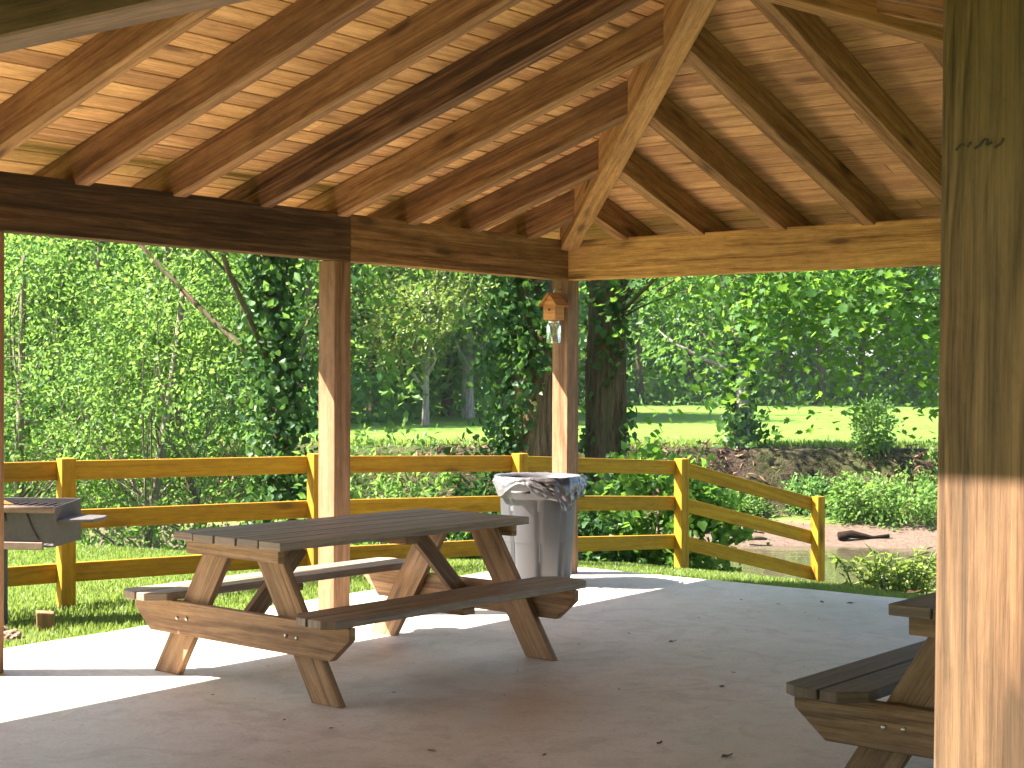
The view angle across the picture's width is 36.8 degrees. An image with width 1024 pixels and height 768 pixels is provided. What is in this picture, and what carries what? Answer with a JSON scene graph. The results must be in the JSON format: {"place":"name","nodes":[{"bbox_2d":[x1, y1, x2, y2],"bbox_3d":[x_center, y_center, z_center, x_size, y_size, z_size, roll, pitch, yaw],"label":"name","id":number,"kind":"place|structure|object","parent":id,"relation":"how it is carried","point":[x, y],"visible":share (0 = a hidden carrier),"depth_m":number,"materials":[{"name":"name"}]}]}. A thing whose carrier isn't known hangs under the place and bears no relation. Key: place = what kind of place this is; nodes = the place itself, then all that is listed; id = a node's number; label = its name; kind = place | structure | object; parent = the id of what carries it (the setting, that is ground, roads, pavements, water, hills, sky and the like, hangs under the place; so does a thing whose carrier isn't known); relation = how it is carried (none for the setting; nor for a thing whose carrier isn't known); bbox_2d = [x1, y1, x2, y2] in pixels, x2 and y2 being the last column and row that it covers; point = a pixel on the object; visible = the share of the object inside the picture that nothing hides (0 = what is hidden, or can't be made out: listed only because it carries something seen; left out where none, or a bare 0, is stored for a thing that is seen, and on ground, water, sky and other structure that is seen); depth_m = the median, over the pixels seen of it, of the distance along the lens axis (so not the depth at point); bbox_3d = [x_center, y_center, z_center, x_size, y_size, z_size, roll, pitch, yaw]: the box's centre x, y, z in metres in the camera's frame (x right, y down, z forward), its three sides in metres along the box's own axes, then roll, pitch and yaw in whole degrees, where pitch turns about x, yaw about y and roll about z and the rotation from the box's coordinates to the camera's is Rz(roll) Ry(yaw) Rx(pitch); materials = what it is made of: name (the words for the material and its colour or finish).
{"place":"outdoors","nodes":[
{"label":"outdoors","id":0,"kind":"place"},
{"bbox_2d":[4,545,924,647],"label":"grass","id":1,"kind":"structure","parent":0,"point":[460,567],"depth_m":11.21,"materials":[{"name":"green plant"}]},
{"bbox_2d":[0,567,933,767],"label":"concrete floor","id":2,"kind":"structure","parent":0,"point":[113,699],"depth_m":7.08,"materials":[{"name":"grey concrete"}]},
{"bbox_2d":[124,508,585,707],"bbox_3d":[-0.761,1.054,7.709,1.530,0.709,1.820,0,0,40],"label":"picnic table","id":3,"kind":"object","parent":2,"relation":"on","point":[316,641],"visible":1,"depth_m":7.39,"materials":[{"name":"brown wood"}]},
{"bbox_2d":[0,0,1023,767],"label":"picnic pavilion","id":4,"kind":"structure","parent":2,"relation":"on","point":[566,146],"depth_m":8.02,"materials":[{"name":"brown wood"}]},
{"bbox_2d":[538,288,568,343],"bbox_3d":[0.310,-0.494,11.175,0.170,0.402,0.173,0,0,38],"label":"bee trap","id":5,"kind":"object","parent":4,"relation":"hanging from","point":[553,304],"visible":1,"depth_m":11.13,"materials":[{"name":"orange wood"}]},
{"bbox_2d":[492,472,587,578],"bbox_3d":[0.198,1.009,10.773,0.679,0.748,0.689,0,0,0],"label":"litter bin","id":6,"kind":"object","parent":2,"relation":"on","point":[540,544],"visible":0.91,"depth_m":10.56,"materials":[{"name":"grey plastic"}]},
{"bbox_2d":[786,592,935,767],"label":"picnic table","id":7,"kind":"object","parent":2,"relation":"on","point":[842,704],"visible":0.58,"depth_m":5.16,"materials":[{"name":"brown wood"}]},
{"bbox_2d":[4,388,937,646],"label":"ground","id":8,"kind":"structure","parent":0,"point":[787,462],"depth_m":31.88,"materials":[{"name":"green plant"}]},
{"bbox_2d":[4,628,21,639],"bbox_3d":[-2.863,1.445,8.809,0.128,0.081,0.127,0,0,0],"label":"rock","id":9,"kind":"object","parent":8,"relation":"on","point":[12,634],"visible":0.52,"depth_m":8.77,"materials":[{"name":"beige stone"}]},
{"bbox_2d":[36,610,54,631],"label":"wood block","id":10,"kind":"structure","parent":8,"relation":"on","point":[44,619],"depth_m":9.08,"materials":[{"name":"brown wood"}]},
{"bbox_2d":[4,497,106,624],"bbox_3d":[-3.050,1.127,9.434,1.110,0.820,0.497,0,0,4],"label":"pedestal grill","id":11,"kind":"object","parent":8,"relation":"on","point":[35,523],"visible":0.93,"depth_m":9.21,"materials":[{"name":"grey metal"}]},
{"bbox_2d":[4,234,134,546],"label":"broadleaf tree","id":12,"kind":"object","parent":8,"relation":"on","point":[29,420],"visible":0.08,"depth_m":21.85,"materials":[{"name":"green plant"}]},
{"bbox_2d":[4,233,145,495],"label":"broadleaf tree","id":13,"kind":"object","parent":8,"relation":"on","point":[35,311],"visible":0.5,"depth_m":18.79,"materials":[{"name":"green plant"}]},
{"bbox_2d":[4,234,195,389],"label":"woodland tree","id":14,"kind":"object","parent":8,"relation":"on","point":[109,269],"visible":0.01,"depth_m":44.58,"materials":[{"name":"green plant"}]},
{"bbox_2d":[5,237,211,403],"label":"woodland tree","id":15,"kind":"object","parent":8,"relation":"on","point":[29,351],"visible":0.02,"depth_m":46.26,"materials":[{"name":"green plant"}]},
{"bbox_2d":[4,235,247,549],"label":"broadleaf tree","id":16,"kind":"object","parent":8,"relation":"on","point":[22,342],"visible":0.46,"depth_m":19.64,"materials":[{"name":"green plant"}]},
{"bbox_2d":[4,234,252,544],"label":"broadleaf tree","id":17,"kind":"object","parent":8,"relation":"on","point":[49,383],"visible":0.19,"depth_m":21.74,"materials":[{"name":"green plant"}]},
{"bbox_2d":[84,537,174,550],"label":"undergrowth","id":18,"kind":"object","parent":8,"relation":"on","point":[94,541],"visible":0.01,"depth_m":15.72,"materials":[{"name":"green plant"}]},
{"bbox_2d":[4,233,300,550],"bbox_3d":[-4.738,1.032,18.601,4.310,6.355,5.244,0,0,0],"label":"broadleaf tree","id":19,"kind":"object","parent":8,"relation":"on","point":[167,405],"visible":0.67,"depth_m":18.14,"materials":[{"name":"green plant"}]},
{"bbox_2d":[4,239,350,548],"bbox_3d":[-5.789,-0.381,24.076,5.930,7.979,4.380,0,0,-27],"label":"broadleaf tree","id":20,"kind":"object","parent":8,"relation":"on","point":[314,380],"visible":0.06,"depth_m":24.01,"materials":[{"name":"green plant"}]},
{"bbox_2d":[42,242,312,369],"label":"woodland tree","id":21,"kind":"object","parent":8,"relation":"on","point":[126,288],"visible":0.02,"depth_m":46.23,"materials":[{"name":"green plant"}]},
{"bbox_2d":[5,240,382,550],"bbox_3d":[-3.810,0.432,20.048,4.266,7.814,4.355,0,0,27],"label":"broadleaf tree","id":22,"kind":"object","parent":8,"relation":"on","point":[228,433],"visible":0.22,"depth_m":19.57,"materials":[{"name":"green plant"}]},
{"bbox_2d":[163,522,228,550],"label":"shrub","id":23,"kind":"object","parent":8,"relation":"on","point":[179,542],"visible":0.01,"depth_m":18.18,"materials":[{"name":"green plant"}]},
{"bbox_2d":[105,244,423,500],"bbox_3d":[-4.035,-0.149,23.298,5.327,7.740,4.436,0,0,23],"label":"broadleaf tree","id":24,"kind":"object","parent":8,"relation":"on","point":[313,270],"visible":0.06,"depth_m":23.07,"materials":[{"name":"green plant"}]},
{"bbox_2d":[174,252,407,411],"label":"woodland tree","id":25,"kind":"object","parent":8,"relation":"on","point":[362,366],"depth_m":53.82,"materials":[{"name":"green plant"}]},
{"bbox_2d":[133,244,462,524],"bbox_3d":[-2.623,-1.096,17.334,6.350,9.716,7.454,0,0,0],"label":"ivy tree","id":26,"kind":"object","parent":8,"relation":"on","point":[275,374],"visible":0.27,"depth_m":16.87,"materials":[{"name":"green plant"}]},
{"bbox_2d":[191,263,462,413],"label":"woodland tree","id":27,"kind":"object","parent":8,"relation":"on","point":[353,300],"visible":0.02,"depth_m":49.56,"materials":[{"name":"green plant"}]},
{"bbox_2d":[264,367,480,558],"bbox_3d":[-1.334,1.448,15.646,2.284,3.251,1.911,0,0,0],"label":"shrub","id":28,"kind":"object","parent":8,"relation":"on","point":[381,484],"visible":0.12,"depth_m":15.56,"materials":[{"name":"green plant"}]},
{"bbox_2d":[301,264,482,411],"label":"woodland tree","id":29,"kind":"object","parent":8,"relation":"on","point":[353,369],"visible":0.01,"depth_m":56.56,"materials":[{"name":"green plant"}]},
{"bbox_2d":[311,289,514,413],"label":"woodland tree","id":30,"kind":"object","parent":8,"relation":"on","point":[371,410],"depth_m":57.80,"materials":[{"name":"green plant"}]},
{"bbox_2d":[4,453,824,608],"bbox_3d":[-0.765,1.409,12.135,9.866,1.850,0.325,0,0,-40],"label":"rail fence","id":31,"kind":"object","parent":8,"relation":"on","point":[65,572],"visible":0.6,"depth_m":11.85,"materials":[{"name":"yellow wood"}]},
{"bbox_2d":[351,264,499,424],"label":"young tree","id":32,"kind":"object","parent":8,"relation":"on","point":[423,347],"visible":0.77,"depth_m":46.64,"materials":[{"name":"green plant"}]},
{"bbox_2d":[288,258,603,513],"bbox_3d":[0.282,-3.029,18.445,7.621,12.476,6.543,0,0,0],"label":"ivy tree","id":33,"kind":"object","parent":8,"relation":"on","point":[529,355],"visible":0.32,"depth_m":17.06,"materials":[{"name":"green plant"}]},
{"bbox_2d":[308,266,588,418],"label":"woodland tree","id":34,"kind":"object","parent":8,"relation":"on","point":[467,411],"visible":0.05,"depth_m":52.71,"materials":[{"name":"green plant"}]},
{"bbox_2d":[351,264,586,414],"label":"woodland tree","id":35,"kind":"object","parent":8,"relation":"on","point":[447,398],"visible":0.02,"depth_m":54.41,"materials":[{"name":"green plant"}]},
{"bbox_2d":[4,362,938,435],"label":"field edge undergrowth","id":36,"kind":"object","parent":8,"relation":"on","point":[379,409],"visible":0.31,"depth_m":61.51,"materials":[{"name":"green plant"}]},
{"bbox_2d":[444,471,498,560],"bbox_3d":[-0.284,2.038,16.168,1.908,2.411,1.903,0,0,0],"label":"shrub","id":37,"kind":"object","parent":8,"relation":"on","point":[481,491],"visible":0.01,"depth_m":16.31,"materials":[{"name":"green plant"}]},
{"bbox_2d":[7,268,938,411],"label":"wood","id":38,"kind":"object","parent":8,"relation":"on","point":[648,363],"visible":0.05,"depth_m":93.76,"materials":[{"name":"green plant"}]},
{"bbox_2d":[364,277,588,412],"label":"woodland tree","id":39,"kind":"object","parent":8,"relation":"on","point":[583,312],"visible":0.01,"depth_m":57.54,"materials":[{"name":"green plant"}]},
{"bbox_2d":[87,439,937,520],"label":"bank weeds","id":40,"kind":"object","parent":8,"relation":"on","point":[688,458],"visible":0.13,"depth_m":31.69,"materials":[{"name":"green plant"}]},
{"bbox_2d":[88,435,937,524],"bbox_3d":[1.540,1.992,31.312,21.154,1.886,3.048,0,0,0],"label":"dry brush","id":41,"kind":"object","parent":8,"relation":"on","point":[917,468],"visible":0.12,"depth_m":31.65,"materials":[{"name":"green plant"}]},
{"bbox_2d":[454,473,660,565],"bbox_3d":[0.440,1.866,15.825,2.005,1.971,1.756,0,0,31],"label":"shrub","id":42,"kind":"object","parent":8,"relation":"on","point":[585,528],"visible":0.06,"depth_m":15.55,"materials":[{"name":"green plant"}]},
{"bbox_2d":[475,282,646,387],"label":"woodland tree","id":43,"kind":"object","parent":8,"relation":"on","point":[584,333],"visible":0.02,"depth_m":77.88,"materials":[{"name":"green plant"}]},
{"bbox_2d":[578,280,661,381],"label":"woodland tree","id":44,"kind":"object","parent":8,"relation":"on","point":[630,297],"visible":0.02,"depth_m":82.72,"materials":[{"name":"green plant"}]},
{"bbox_2d":[584,276,754,403],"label":"woodland tree","id":45,"kind":"object","parent":8,"relation":"on","point":[639,365],"visible":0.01,"depth_m":79.83,"materials":[{"name":"green plant"}]},
{"bbox_2d":[584,425,769,572],"bbox_3d":[1.613,1.572,16.093,2.314,2.300,1.879,0,0,0],"label":"shrub","id":46,"kind":"object","parent":8,"relation":"on","point":[699,491],"visible":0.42,"depth_m":15.90,"materials":[{"name":"green plant"}]},
{"bbox_2d":[625,277,789,400],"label":"woodland tree","id":47,"kind":"object","parent":8,"relation":"on","point":[690,363],"visible":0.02,"depth_m":83.81,"materials":[{"name":"green plant"}]},
{"bbox_2d":[579,270,854,448],"bbox_3d":[5.384,-3.171,32.352,6.888,9.423,6.394,0,0,38],"label":"tree foliage","id":48,"kind":"object","parent":8,"relation":"on","point":[743,425],"visible":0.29,"depth_m":32.51,"materials":[{"name":"green plant"}]},
{"bbox_2d":[532,266,939,459],"bbox_3d":[4.236,-0.869,17.835,8.337,9.416,5.621,0,0,0],"label":"maple tree","id":49,"kind":"object","parent":8,"relation":"on","point":[912,310],"visible":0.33,"depth_m":17.27,"materials":[{"name":"green plant"}]},
{"bbox_2d":[716,491,782,517],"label":"bank bush","id":50,"kind":"object","parent":8,"relation":"on","point":[750,503],"visible":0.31,"depth_m":30.76,"materials":[{"name":"green plant"}]},
{"bbox_2d":[643,273,855,390],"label":"woodland tree","id":51,"kind":"object","parent":8,"relation":"on","point":[771,325],"visible":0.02,"depth_m":79.24,"materials":[{"name":"green plant"}]},
{"bbox_2d":[745,535,766,540],"bbox_3d":[4.539,2.861,28.583,0.415,0.111,0.130,0,0,0],"label":"rock","id":52,"kind":"object","parent":8,"relation":"on","point":[756,537],"visible":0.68,"depth_m":28.56,"materials":[{"name":"stone"}]},
{"bbox_2d":[578,267,939,526],"bbox_3d":[3.105,-2.473,17.735,5.518,11.408,5.791,0,0,-25],"label":"maple tree","id":53,"kind":"object","parent":8,"relation":"on","point":[603,409],"visible":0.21,"depth_m":16.64,"materials":[{"name":"green plant"}]},
{"bbox_2d":[698,271,895,403],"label":"woodland tree","id":54,"kind":"object","parent":8,"relation":"on","point":[781,377],"visible":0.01,"depth_m":84.91,"materials":[{"name":"green plant"}]},
{"bbox_2d":[779,469,841,515],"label":"bank bush","id":55,"kind":"object","parent":8,"relation":"on","point":[812,485],"visible":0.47,"depth_m":31.05,"materials":[{"name":"green plant"}]},
{"bbox_2d":[752,267,939,404],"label":"woodland tree","id":56,"kind":"object","parent":8,"relation":"on","point":[820,369],"visible":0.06,"depth_m":79.60,"materials":[{"name":"green plant"}]},
{"bbox_2d":[787,266,939,399],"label":"woodland tree","id":57,"kind":"object","parent":8,"relation":"on","point":[861,349],"visible":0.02,"depth_m":85.63,"materials":[{"name":"green plant"}]},
{"bbox_2d":[837,530,889,540],"bbox_3d":[6.612,2.853,28.918,0.970,0.212,0.172,0,0,0],"label":"driftwood log","id":58,"kind":"object","parent":8,"relation":"on","point":[845,535],"visible":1,"depth_m":28.88,"materials":[{"name":"brown wood"}]},
{"bbox_2d":[819,470,916,525],"bbox_3d":[6.923,2.448,30.315,2.015,1.510,1.358,0,0,0],"label":"bank bush","id":59,"kind":"object","parent":8,"relation":"on","point":[839,497],"visible":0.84,"depth_m":30.14,"materials":[{"name":"green plant"}]},
{"bbox_2d":[847,393,904,461],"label":"bank bush","id":60,"kind":"object","parent":8,"relation":"on","point":[865,416],"visible":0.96,"depth_m":31.77,"materials":[{"name":"green plant"}]},
{"bbox_2d":[827,544,936,594],"bbox_3d":[3.062,1.490,12.112,1.137,0.500,0.964,0,0,0],"label":"leafy plant","id":61,"kind":"object","parent":8,"relation":"on","point":[902,580],"visible":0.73,"depth_m":12.00,"materials":[{"name":"green plant"}]},
{"bbox_2d":[840,267,938,392],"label":"woodland tree","id":62,"kind":"object","parent":8,"relation":"on","point":[922,363],"visible":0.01,"depth_m":85.44,"materials":[{"name":"green plant"}]},
{"bbox_2d":[843,469,936,529],"bbox_3d":[7.517,2.432,30.093,2.261,1.581,1.771,0,0,19],"label":"bank bush","id":63,"kind":"object","parent":8,"relation":"on","point":[928,512],"visible":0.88,"depth_m":29.79,"materials":[{"name":"green plant"}]},
{"bbox_2d":[842,266,939,402],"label":"woodland tree","id":64,"kind":"object","parent":8,"relation":"on","point":[928,353],"visible":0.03,"depth_m":82.16,"materials":[{"name":"green plant"}]},
{"bbox_2d":[897,439,937,515],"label":"bank bush","id":65,"kind":"object","parent":8,"relation":"on","point":[931,447],"visible":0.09,"depth_m":30.91,"materials":[{"name":"green plant"}]},
{"bbox_2d":[907,266,939,320],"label":"woodland tree","id":66,"kind":"object","parent":8,"relation":"on","point":[920,278],"depth_m":83.84,"materials":[{"name":"green plant"}]},
{"bbox_2d":[44,544,936,593],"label":"creek water","id":67,"kind":"structure","parent":0,"point":[799,554],"depth_m":26.92,"materials":[{"name":"brown liquid"}]},
{"bbox_2d":[109,434,937,448],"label":"field grass","id":68,"kind":"structure","parent":0,"point":[826,443],"depth_m":32.86,"materials":[{"name":"green plant"}]},
{"bbox_2d":[581,308,918,377],"label":"sky","id":69,"kind":"structure","parent":0,"point":[641,308],"materials":[{"name":"white"}]}
]}

